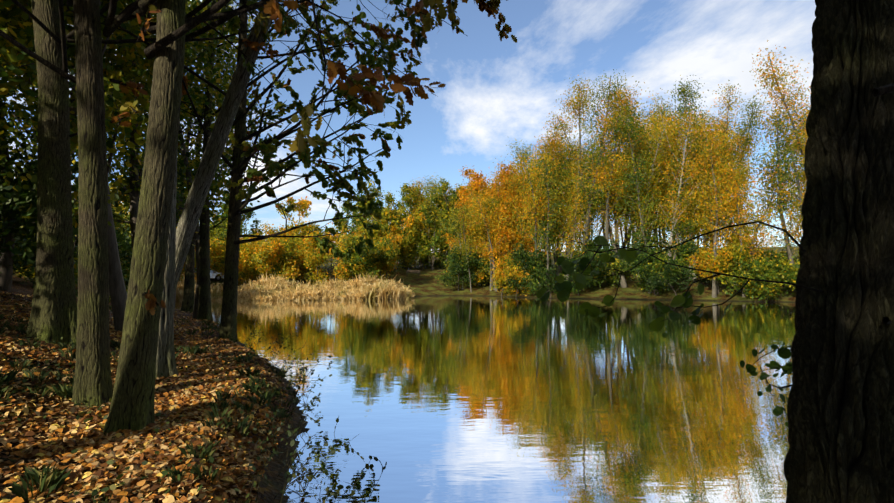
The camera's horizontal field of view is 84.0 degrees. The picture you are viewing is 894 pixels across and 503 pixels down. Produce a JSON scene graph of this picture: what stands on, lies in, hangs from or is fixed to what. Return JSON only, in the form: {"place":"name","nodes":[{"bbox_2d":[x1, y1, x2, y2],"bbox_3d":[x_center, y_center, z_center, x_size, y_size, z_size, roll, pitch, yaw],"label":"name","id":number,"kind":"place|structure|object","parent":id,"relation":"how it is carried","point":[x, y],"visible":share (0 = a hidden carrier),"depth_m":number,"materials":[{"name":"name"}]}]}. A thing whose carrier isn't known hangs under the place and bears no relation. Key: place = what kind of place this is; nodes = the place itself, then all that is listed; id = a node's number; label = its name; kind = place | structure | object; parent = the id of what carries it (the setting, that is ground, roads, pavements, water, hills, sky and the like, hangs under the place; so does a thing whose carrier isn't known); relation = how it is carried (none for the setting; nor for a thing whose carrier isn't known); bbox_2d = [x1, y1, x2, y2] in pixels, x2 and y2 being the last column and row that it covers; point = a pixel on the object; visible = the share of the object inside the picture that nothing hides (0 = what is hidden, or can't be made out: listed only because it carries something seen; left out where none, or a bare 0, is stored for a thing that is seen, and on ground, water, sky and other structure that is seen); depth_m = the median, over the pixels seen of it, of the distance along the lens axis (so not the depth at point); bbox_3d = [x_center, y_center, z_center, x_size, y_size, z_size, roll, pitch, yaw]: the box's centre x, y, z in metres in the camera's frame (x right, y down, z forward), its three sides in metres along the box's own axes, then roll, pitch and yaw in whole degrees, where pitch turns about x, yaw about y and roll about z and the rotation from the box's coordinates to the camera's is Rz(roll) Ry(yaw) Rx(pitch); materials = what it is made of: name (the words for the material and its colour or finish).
{"place":"outdoors","nodes":[
{"label":"outdoors","id":0,"kind":"place"},
{"bbox_2d":[0,246,798,502],"bbox_3d":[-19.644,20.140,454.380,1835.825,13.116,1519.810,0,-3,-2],"label":"terrain","id":1,"kind":"structure","parent":0,"point":[423,282],"depth_m":9.78,"materials":[{"name":"brown soil"}]},
{"bbox_2d":[0,138,77,272],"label":"tree","id":2,"kind":"object","parent":1,"relation":"on","point":[7,213],"visible":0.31,"depth_m":17.00,"materials":[{"name":"green plant"}]},
{"bbox_2d":[0,0,109,119],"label":"tall tree","id":3,"kind":"object","parent":1,"relation":"on","point":[5,85],"visible":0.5,"depth_m":10.72,"materials":[{"name":"green plant"}]},
{"bbox_2d":[0,14,114,159],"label":"tall tree","id":4,"kind":"object","parent":1,"relation":"on","point":[6,124],"visible":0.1,"depth_m":16.61,"materials":[{"name":"green plant"}]},
{"bbox_2d":[0,49,115,291],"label":"tall tree","id":5,"kind":"object","parent":1,"relation":"on","point":[5,279],"visible":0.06,"depth_m":18.21,"materials":[{"name":"green plant"}]},
{"bbox_2d":[0,0,194,331],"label":"tall tree","id":6,"kind":"object","parent":1,"relation":"on","point":[118,292],"visible":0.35,"depth_m":13.00,"materials":[{"name":"brown plant"}]},
{"bbox_2d":[0,145,196,288],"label":"tree","id":7,"kind":"object","parent":1,"relation":"on","point":[30,226],"visible":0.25,"depth_m":16.16,"materials":[{"name":"green plant"}]},
{"bbox_2d":[75,222,131,296],"bbox_3d":[-18.474,0.451,27.942,4.335,5.424,4.213,0,-3,-3],"label":"shore shrub","id":8,"kind":"object","parent":1,"relation":"on","point":[124,246],"visible":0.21,"depth_m":27.54,"materials":[{"name":"green plant"}]},
{"bbox_2d":[0,0,212,183],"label":"tall tree","id":9,"kind":"object","parent":1,"relation":"on","point":[34,124],"visible":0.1,"depth_m":15.70,"materials":[{"name":"green plant"}]},
{"bbox_2d":[4,0,264,251],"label":"tall tree","id":10,"kind":"object","parent":1,"relation":"on","point":[132,184],"visible":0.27,"depth_m":17.16,"materials":[{"name":"green plant"}]},
{"bbox_2d":[0,292,291,502],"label":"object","id":11,"kind":"object","parent":1,"relation":"on","point":[229,443],"depth_m":5.23,"materials":[{"name":"brown plant"}]},
{"bbox_2d":[0,300,306,502],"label":"grass tufts","id":12,"kind":"object","parent":1,"relation":"on","point":[55,478],"visible":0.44,"depth_m":6.31,"materials":[{"name":"plant"}]},
{"bbox_2d":[75,86,261,312],"bbox_3d":[-13.460,-3.029,25.191,7.954,12.504,7.894,-1,-3,17],"label":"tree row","id":13,"kind":"object","parent":1,"relation":"on","point":[188,299],"visible":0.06,"depth_m":25.23,"materials":[{"name":"green plant"}]},
{"bbox_2d":[11,0,377,344],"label":"poplar tree","id":14,"kind":"object","parent":1,"relation":"on","point":[53,315],"visible":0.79,"depth_m":9.75,"materials":[{"name":"brown plant"}]},
{"bbox_2d":[102,0,286,318],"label":"tall tree","id":15,"kind":"object","parent":1,"relation":"on","point":[188,164],"visible":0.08,"depth_m":20.83,"materials":[{"name":"green plant"}]},
{"bbox_2d":[106,0,287,311],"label":"tall tree","id":16,"kind":"object","parent":1,"relation":"on","point":[187,142],"visible":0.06,"depth_m":23.69,"materials":[{"name":"green plant"}]},
{"bbox_2d":[0,0,417,342],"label":"beech tree","id":17,"kind":"object","parent":1,"relation":"on","point":[244,152],"visible":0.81,"depth_m":13.92,"materials":[{"name":"green plant"}]},
{"bbox_2d":[195,232,225,279],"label":"willow shrub","id":18,"kind":"object","parent":1,"relation":"on","point":[213,247],"visible":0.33,"depth_m":55.44,"materials":[{"name":"yellow plant"}]},
{"bbox_2d":[106,1,316,321],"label":"tree","id":19,"kind":"object","parent":1,"relation":"on","point":[204,308],"visible":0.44,"depth_m":19.91,"materials":[{"name":"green plant"}]},
{"bbox_2d":[0,0,467,408],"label":"oak tree","id":20,"kind":"object","parent":1,"relation":"on","point":[92,379],"visible":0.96,"depth_m":6.40,"materials":[{"name":"brown plant"}]},
{"bbox_2d":[155,1,340,378],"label":"poplar tree","id":21,"kind":"object","parent":1,"relation":"on","point":[166,363],"visible":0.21,"depth_m":8.29,"materials":[{"name":"brown plant"}]},
{"bbox_2d":[238,229,286,283],"bbox_3d":[-22.072,0.858,57.308,6.438,6.861,6.120,1,-3,-25],"label":"willow shrub","id":22,"kind":"object","parent":1,"relation":"on","point":[240,267],"visible":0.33,"depth_m":55.90,"materials":[{"name":"yellow plant"}]},
{"bbox_2d":[241,237,301,280],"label":"willow shrub","id":23,"kind":"object","parent":1,"relation":"on","point":[268,253],"visible":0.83,"depth_m":54.77,"materials":[{"name":"yellow plant"}]},
{"bbox_2d":[144,0,443,292],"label":"poplar tree","id":24,"kind":"object","parent":1,"relation":"on","point":[201,185],"visible":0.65,"depth_m":9.42,"materials":[{"name":"brown plant"}]},
{"bbox_2d":[276,193,311,234],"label":"tree","id":25,"kind":"object","parent":1,"relation":"on","point":[303,204],"visible":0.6,"depth_m":71.28,"materials":[{"name":"yellow plant"}]},
{"bbox_2d":[176,271,415,300],"bbox_3d":[-14.570,3.779,51.167,22.765,3.693,12.317,0,-3,-2],"label":"reed bed","id":26,"kind":"object","parent":1,"relation":"on","point":[284,289],"visible":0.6,"depth_m":48.56,"materials":[{"name":"plant"}]},
{"bbox_2d":[102,0,516,435],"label":"oak tree","id":27,"kind":"object","parent":1,"relation":"on","point":[132,404],"visible":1,"depth_m":5.52,"materials":[{"name":"brown plant"}]},
{"bbox_2d":[234,321,386,502],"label":"shore weeds","id":28,"kind":"object","parent":1,"relation":"on","point":[310,477],"visible":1,"depth_m":5.30,"materials":[{"name":"green plant"}]},
{"bbox_2d":[292,235,331,278],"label":"willow shrub","id":29,"kind":"object","parent":1,"relation":"on","point":[300,257],"visible":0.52,"depth_m":57.96,"materials":[{"name":"yellow plant"}]},
{"bbox_2d":[295,231,330,284],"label":"willow shrub","id":30,"kind":"object","parent":1,"relation":"on","point":[310,260],"visible":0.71,"depth_m":56.94,"materials":[{"name":"yellow plant"}]},
{"bbox_2d":[326,235,369,280],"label":"willow shrub","id":31,"kind":"object","parent":1,"relation":"on","point":[346,271],"visible":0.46,"depth_m":56.62,"materials":[{"name":"yellow plant"}]},
{"bbox_2d":[340,232,384,278],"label":"willow shrub","id":32,"kind":"object","parent":1,"relation":"on","point":[357,258],"visible":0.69,"depth_m":56.11,"materials":[{"name":"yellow plant"}]},
{"bbox_2d":[352,179,387,233],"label":"tree","id":33,"kind":"object","parent":1,"relation":"on","point":[376,200],"visible":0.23,"depth_m":75.48,"materials":[{"name":"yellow plant"}]},
{"bbox_2d":[364,238,397,279],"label":"willow shrub","id":34,"kind":"object","parent":1,"relation":"on","point":[384,267],"visible":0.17,"depth_m":59.31,"materials":[{"name":"green plant"}]},
{"bbox_2d":[370,233,398,279],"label":"willow shrub","id":35,"kind":"object","parent":1,"relation":"on","point":[388,255],"visible":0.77,"depth_m":58.85,"materials":[{"name":"green plant"}]},
{"bbox_2d":[372,204,426,268],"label":"tree","id":36,"kind":"object","parent":1,"relation":"on","point":[407,223],"visible":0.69,"depth_m":71.69,"materials":[{"name":"yellow plant"}]},
{"bbox_2d":[391,227,424,269],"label":"tree","id":37,"kind":"object","parent":1,"relation":"on","point":[408,260],"visible":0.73,"depth_m":71.51,"materials":[{"name":"green plant"}]},
{"bbox_2d":[395,182,420,267],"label":"tree","id":38,"kind":"object","parent":1,"relation":"on","point":[406,198],"visible":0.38,"depth_m":75.56,"materials":[{"name":"green plant"}]},
{"bbox_2d":[400,228,432,269],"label":"tree","id":39,"kind":"object","parent":1,"relation":"on","point":[421,251],"visible":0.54,"depth_m":72.61,"materials":[{"name":"green plant"}]},
{"bbox_2d":[413,172,447,268],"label":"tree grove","id":40,"kind":"object","parent":1,"relation":"on","point":[434,212],"visible":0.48,"depth_m":74.47,"materials":[{"name":"green plant"}]},
{"bbox_2d":[414,194,456,269],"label":"tree","id":41,"kind":"object","parent":1,"relation":"on","point":[435,241],"visible":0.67,"depth_m":72.32,"materials":[{"name":"green plant"}]},
{"bbox_2d":[427,179,464,252],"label":"tree","id":42,"kind":"object","parent":1,"relation":"on","point":[442,189],"visible":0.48,"depth_m":71.58,"materials":[{"name":"green plant"}]},
{"bbox_2d":[434,243,477,291],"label":"shrub","id":43,"kind":"object","parent":1,"relation":"on","point":[456,267],"visible":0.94,"depth_m":59.65,"materials":[{"name":"green plant"}]},
{"bbox_2d":[441,165,476,252],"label":"golden tree","id":44,"kind":"object","parent":1,"relation":"on","point":[461,193],"visible":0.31,"depth_m":66.49,"materials":[{"name":"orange plant"}]},
{"bbox_2d":[444,199,482,291],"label":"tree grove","id":45,"kind":"object","parent":1,"relation":"on","point":[458,212],"visible":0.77,"depth_m":60.35,"materials":[{"name":"orange plant"}]},
{"bbox_2d":[457,170,494,248],"bbox_3d":[4.129,-3.256,63.023,6.152,15.063,5.772,-1,-3,19],"label":"golden tree","id":46,"kind":"object","parent":1,"relation":"on","point":[477,178],"visible":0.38,"depth_m":63.98,"materials":[{"name":"orange plant"}]},
{"bbox_2d":[460,184,517,290],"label":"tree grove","id":47,"kind":"object","parent":1,"relation":"on","point":[481,215],"visible":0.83,"depth_m":58.11,"materials":[{"name":"orange plant"}]},
{"bbox_2d":[479,203,515,281],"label":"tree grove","id":48,"kind":"object","parent":1,"relation":"on","point":[494,252],"visible":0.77,"depth_m":57.97,"materials":[{"name":"orange plant"}]},
{"bbox_2d":[490,252,520,295],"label":"shrub","id":49,"kind":"object","parent":1,"relation":"on","point":[499,265],"visible":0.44,"depth_m":55.45,"materials":[{"name":"yellow plant"}]},
{"bbox_2d":[486,160,526,271],"bbox_3d":[7.111,-3.410,59.953,5.057,15.927,5.753,1,-3,-18],"label":"golden tree","id":50,"kind":"object","parent":1,"relation":"on","point":[506,172],"visible":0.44,"depth_m":59.95,"materials":[{"name":"orange plant"}]},
{"bbox_2d":[491,176,534,258],"bbox_3d":[8.241,-2.479,59.441,5.856,13.437,6.339,0,-3,-6],"label":"golden tree","id":51,"kind":"object","parent":1,"relation":"on","point":[514,234],"visible":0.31,"depth_m":58.78,"materials":[{"name":"orange plant"}]},
{"bbox_2d":[496,260,533,295],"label":"shrub","id":52,"kind":"object","parent":1,"relation":"on","point":[517,272],"visible":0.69,"depth_m":53.85,"materials":[{"name":"yellow plant"}]},
{"bbox_2d":[499,162,546,288],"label":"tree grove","id":53,"kind":"object","parent":1,"relation":"on","point":[514,214],"visible":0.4,"depth_m":58.10,"materials":[{"name":"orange plant"}]},
{"bbox_2d":[499,243,552,291],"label":"shrub","id":54,"kind":"object","parent":1,"relation":"on","point":[526,260],"visible":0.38,"depth_m":53.89,"materials":[{"name":"green plant"}]},
{"bbox_2d":[502,248,553,291],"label":"shrub","id":55,"kind":"object","parent":1,"relation":"on","point":[537,269],"visible":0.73,"depth_m":53.23,"materials":[{"name":"green plant"}]},
{"bbox_2d":[503,149,554,288],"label":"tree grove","id":56,"kind":"object","parent":1,"relation":"on","point":[533,207],"visible":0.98,"depth_m":53.21,"materials":[{"name":"yellow plant"}]},
{"bbox_2d":[519,261,568,297],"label":"shrub","id":57,"kind":"object","parent":1,"relation":"on","point":[535,286],"visible":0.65,"depth_m":51.63,"materials":[{"name":"green plant"}]},
{"bbox_2d":[523,129,571,249],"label":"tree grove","id":58,"kind":"object","parent":1,"relation":"on","point":[550,148],"visible":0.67,"depth_m":57.22,"materials":[{"name":"yellow plant"}]},
{"bbox_2d":[526,152,573,291],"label":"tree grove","id":59,"kind":"object","parent":1,"relation":"on","point":[548,224],"visible":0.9,"depth_m":53.57,"materials":[{"name":"yellow plant"}]},
{"bbox_2d":[539,117,575,278],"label":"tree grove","id":60,"kind":"object","parent":1,"relation":"on","point":[560,182],"visible":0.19,"depth_m":59.18,"materials":[{"name":"yellow plant"}]},
{"bbox_2d":[548,151,600,278],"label":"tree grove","id":61,"kind":"object","parent":1,"relation":"on","point":[577,230],"visible":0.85,"depth_m":52.51,"materials":[{"name":"yellow plant"}]},
{"bbox_2d":[547,123,602,246],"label":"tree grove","id":62,"kind":"object","parent":1,"relation":"on","point":[563,165],"visible":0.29,"depth_m":56.92,"materials":[{"name":"yellow plant"}]},
{"bbox_2d":[556,75,599,278],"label":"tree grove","id":63,"kind":"object","parent":1,"relation":"on","point":[572,102],"visible":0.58,"depth_m":55.37,"materials":[{"name":"yellow plant"}]},
{"bbox_2d":[558,250,604,294],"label":"shrub","id":64,"kind":"object","parent":1,"relation":"on","point":[591,264],"visible":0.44,"depth_m":50.46,"materials":[{"name":"green plant"}]},
{"bbox_2d":[546,109,627,287],"bbox_3d":[15.614,-6.833,56.250,9.220,22.002,4.652,-2,-3,31],"label":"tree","id":65,"kind":"object","parent":1,"relation":"on","point":[623,282],"visible":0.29,"depth_m":55.90,"materials":[{"name":"yellow plant"}]},
{"bbox_2d":[577,237,617,288],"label":"shrub","id":66,"kind":"object","parent":1,"relation":"on","point":[604,248],"visible":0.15,"depth_m":52.50,"materials":[{"name":"green plant"}]},
{"bbox_2d":[568,69,641,285],"bbox_3d":[16.624,-7.465,52.509,7.902,22.789,7.145,0,-3,-1],"label":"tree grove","id":67,"kind":"object","parent":1,"relation":"on","point":[592,191],"visible":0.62,"depth_m":52.28,"materials":[{"name":"yellow plant"}]},
{"bbox_2d":[595,253,633,287],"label":"shrub","id":68,"kind":"object","parent":1,"relation":"on","point":[614,279],"visible":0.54,"depth_m":52.64,"materials":[{"name":"green plant"}]},
{"bbox_2d":[592,99,641,275],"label":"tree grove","id":69,"kind":"object","parent":1,"relation":"on","point":[615,222],"visible":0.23,"depth_m":54.03,"materials":[{"name":"yellow plant"}]},
{"bbox_2d":[582,80,652,284],"bbox_3d":[17.327,-7.104,51.636,6.864,21.380,7.002,1,-3,-20],"label":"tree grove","id":70,"kind":"object","parent":1,"relation":"on","point":[610,178],"visible":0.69,"depth_m":51.53,"materials":[{"name":"yellow plant"}]},
{"bbox_2d":[350,0,893,502],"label":"alder tree","id":71,"kind":"object","parent":1,"relation":"on","point":[840,408],"visible":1,"depth_m":2.38,"materials":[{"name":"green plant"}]},
{"bbox_2d":[599,98,670,292],"bbox_3d":[19.204,-5.675,50.430,6.605,19.936,5.858,2,-3,-31],"label":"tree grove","id":72,"kind":"object","parent":1,"relation":"on","point":[634,178],"visible":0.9,"depth_m":49.91,"materials":[{"name":"yellow plant"}]},
{"bbox_2d":[614,237,666,295],"bbox_3d":[19.010,1.521,49.544,4.718,5.999,4.565,1,-3,-21],"label":"shrub","id":73,"kind":"object","parent":1,"relation":"on","point":[637,268],"visible":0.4,"depth_m":48.82,"materials":[{"name":"green plant"}]},
{"bbox_2d":[618,111,671,275],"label":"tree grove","id":74,"kind":"object","parent":1,"relation":"on","point":[634,187],"visible":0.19,"depth_m":57.60,"materials":[{"name":"yellow plant"}]},
{"bbox_2d":[626,229,680,288],"bbox_3d":[20.806,0.785,50.655,5.221,6.736,6.191,-1,-3,14],"label":"shrub","id":75,"kind":"object","parent":1,"relation":"on","point":[666,251],"visible":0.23,"depth_m":50.71,"materials":[{"name":"green plant"}]},
{"bbox_2d":[628,107,684,272],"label":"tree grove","id":76,"kind":"object","parent":1,"relation":"on","point":[655,158],"visible":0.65,"depth_m":51.99,"materials":[{"name":"yellow plant"}]},
{"bbox_2d":[632,246,687,294],"bbox_3d":[21.179,1.871,49.198,5.534,5.102,4.679,-1,-3,13],"label":"shrub","id":77,"kind":"object","parent":1,"relation":"on","point":[656,266],"visible":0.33,"depth_m":48.57,"materials":[{"name":"green plant"}]},
{"bbox_2d":[637,114,686,254],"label":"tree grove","id":78,"kind":"object","parent":1,"relation":"on","point":[653,143],"visible":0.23,"depth_m":56.31,"materials":[{"name":"yellow plant"}]},
{"bbox_2d":[639,254,701,295],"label":"shrub","id":79,"kind":"object","parent":1,"relation":"on","point":[674,274],"visible":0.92,"depth_m":46.81,"materials":[{"name":"green plant"}]},
{"bbox_2d":[637,88,707,282],"bbox_3d":[24.417,-7.318,53.224,6.874,21.400,5.237,-2,-3,28],"label":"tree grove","id":80,"kind":"object","parent":1,"relation":"on","point":[692,206],"visible":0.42,"depth_m":52.91,"materials":[{"name":"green plant"}]},
{"bbox_2d":[657,75,708,286],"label":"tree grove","id":81,"kind":"object","parent":1,"relation":"on","point":[688,94],"visible":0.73,"depth_m":51.55,"materials":[{"name":"green plant"}]},
{"bbox_2d":[650,102,719,290],"bbox_3d":[24.118,-5.627,51.263,6.416,19.426,7.459,3,-4,-40],"label":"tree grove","id":82,"kind":"object","parent":1,"relation":"on","point":[682,136],"visible":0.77,"depth_m":50.73,"materials":[{"name":"yellow plant"}]},
{"bbox_2d":[671,235,711,283],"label":"shrub","id":83,"kind":"object","parent":1,"relation":"on","point":[688,245],"visible":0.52,"depth_m":50.81,"materials":[{"name":"green plant"}]},
{"bbox_2d":[662,106,741,280],"bbox_3d":[27.903,-6.596,54.226,8.647,19.637,6.834,2,-4,-31],"label":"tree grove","id":84,"kind":"object","parent":1,"relation":"on","point":[716,122],"visible":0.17,"depth_m":54.26,"materials":[{"name":"yellow plant"}]},
{"bbox_2d":[678,244,736,293],"bbox_3d":[25.514,1.704,47.453,5.276,4.878,4.977,1,-3,-22],"label":"shrub","id":85,"kind":"object","parent":1,"relation":"on","point":[707,264],"visible":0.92,"depth_m":46.79,"materials":[{"name":"yellow plant"}]},
{"bbox_2d":[689,164,736,293],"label":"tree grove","id":86,"kind":"object","parent":1,"relation":"on","point":[710,244],"visible":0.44,"depth_m":48.96,"materials":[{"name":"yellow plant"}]},
{"bbox_2d":[684,125,744,297],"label":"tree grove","id":87,"kind":"object","parent":1,"relation":"on","point":[717,210],"visible":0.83,"depth_m":47.87,"materials":[{"name":"yellow plant"}]},
{"bbox_2d":[689,105,743,286],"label":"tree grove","id":88,"kind":"object","parent":1,"relation":"on","point":[707,138],"visible":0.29,"depth_m":51.22,"materials":[{"name":"yellow plant"}]},
{"bbox_2d":[689,121,751,273],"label":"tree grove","id":89,"kind":"object","parent":1,"relation":"on","point":[723,163],"visible":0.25,"depth_m":50.56,"materials":[{"name":"yellow plant"}]},
{"bbox_2d":[705,80,752,248],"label":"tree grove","id":90,"kind":"object","parent":1,"relation":"on","point":[729,106],"visible":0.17,"depth_m":56.21,"materials":[{"name":"plant"}]},
{"bbox_2d":[701,144,770,296],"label":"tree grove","id":91,"kind":"object","parent":1,"relation":"on","point":[736,188],"visible":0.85,"depth_m":46.58,"materials":[{"name":"yellow plant"}]},
{"bbox_2d":[705,95,768,253],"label":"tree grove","id":92,"kind":"object","parent":1,"relation":"on","point":[748,125],"visible":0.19,"depth_m":60.87,"materials":[{"name":"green plant"}]},
{"bbox_2d":[722,105,769,237],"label":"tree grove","id":93,"kind":"object","parent":1,"relation":"on","point":[752,144],"visible":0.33,"depth_m":62.09,"materials":[{"name":"yellow plant"}]},
{"bbox_2d":[711,239,781,285],"bbox_3d":[27.658,1.508,46.870,5.651,5.334,5.964,0,-3,3],"label":"shrub","id":94,"kind":"object","parent":1,"relation":"on","point":[736,252],"visible":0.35,"depth_m":45.53,"materials":[{"name":"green plant"}]},
{"bbox_2d":[715,253,779,299],"bbox_3d":[27.420,2.357,45.393,3.416,4.443,5.182,5,-6,-60],"label":"shrub","id":95,"kind":"object","parent":1,"relation":"on","point":[740,284],"visible":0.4,"depth_m":45.04,"materials":[{"name":"green plant"}]},
{"bbox_2d":[720,150,804,295],"bbox_3d":[29.655,-2.935,45.247,8.519,14.252,6.707,0,-3,1],"label":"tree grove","id":96,"kind":"object","parent":1,"relation":"on","point":[758,225],"visible":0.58,"depth_m":45.21,"materials":[{"name":"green plant"}]},
{"bbox_2d":[738,255,794,301],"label":"shrub","id":97,"kind":"object","parent":1,"relation":"on","point":[761,270],"visible":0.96,"depth_m":43.03,"materials":[{"name":"green plant"}]},
{"bbox_2d":[745,107,807,291],"bbox_3d":[30.653,-4.614,45.065,5.890,16.733,5.427,1,-3,-22],"label":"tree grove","id":98,"kind":"object","parent":1,"relation":"on","point":[774,154],"visible":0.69,"depth_m":44.81,"materials":[{"name":"yellow plant"}]},
{"bbox_2d":[749,96,807,261],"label":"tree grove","id":99,"kind":"object","parent":1,"relation":"on","point":[799,216],"visible":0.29,"depth_m":44.79,"materials":[{"name":"yellow plant"}]},
{"bbox_2d":[750,40,810,202],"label":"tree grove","id":100,"kind":"object","parent":1,"relation":"on","point":[781,96],"visible":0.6,"depth_m":44.73,"materials":[{"name":"yellow plant"}]},
{"bbox_2d":[770,259,799,295],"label":"shrub","id":101,"kind":"object","parent":1,"relation":"on","point":[793,273],"visible":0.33,"depth_m":42.89,"materials":[{"name":"green plant"}]},
{"bbox_2d":[0,0,815,252],"label":"sky","id":102,"kind":"structure","parent":0,"point":[495,92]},
{"bbox_2d":[175,296,795,502],"bbox_3d":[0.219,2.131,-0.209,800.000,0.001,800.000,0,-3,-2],"label":"pond water","id":103,"kind":"structure","parent":0,"point":[459,399],"depth_m":8.80,"materials":[{"name":"blue liquid"}]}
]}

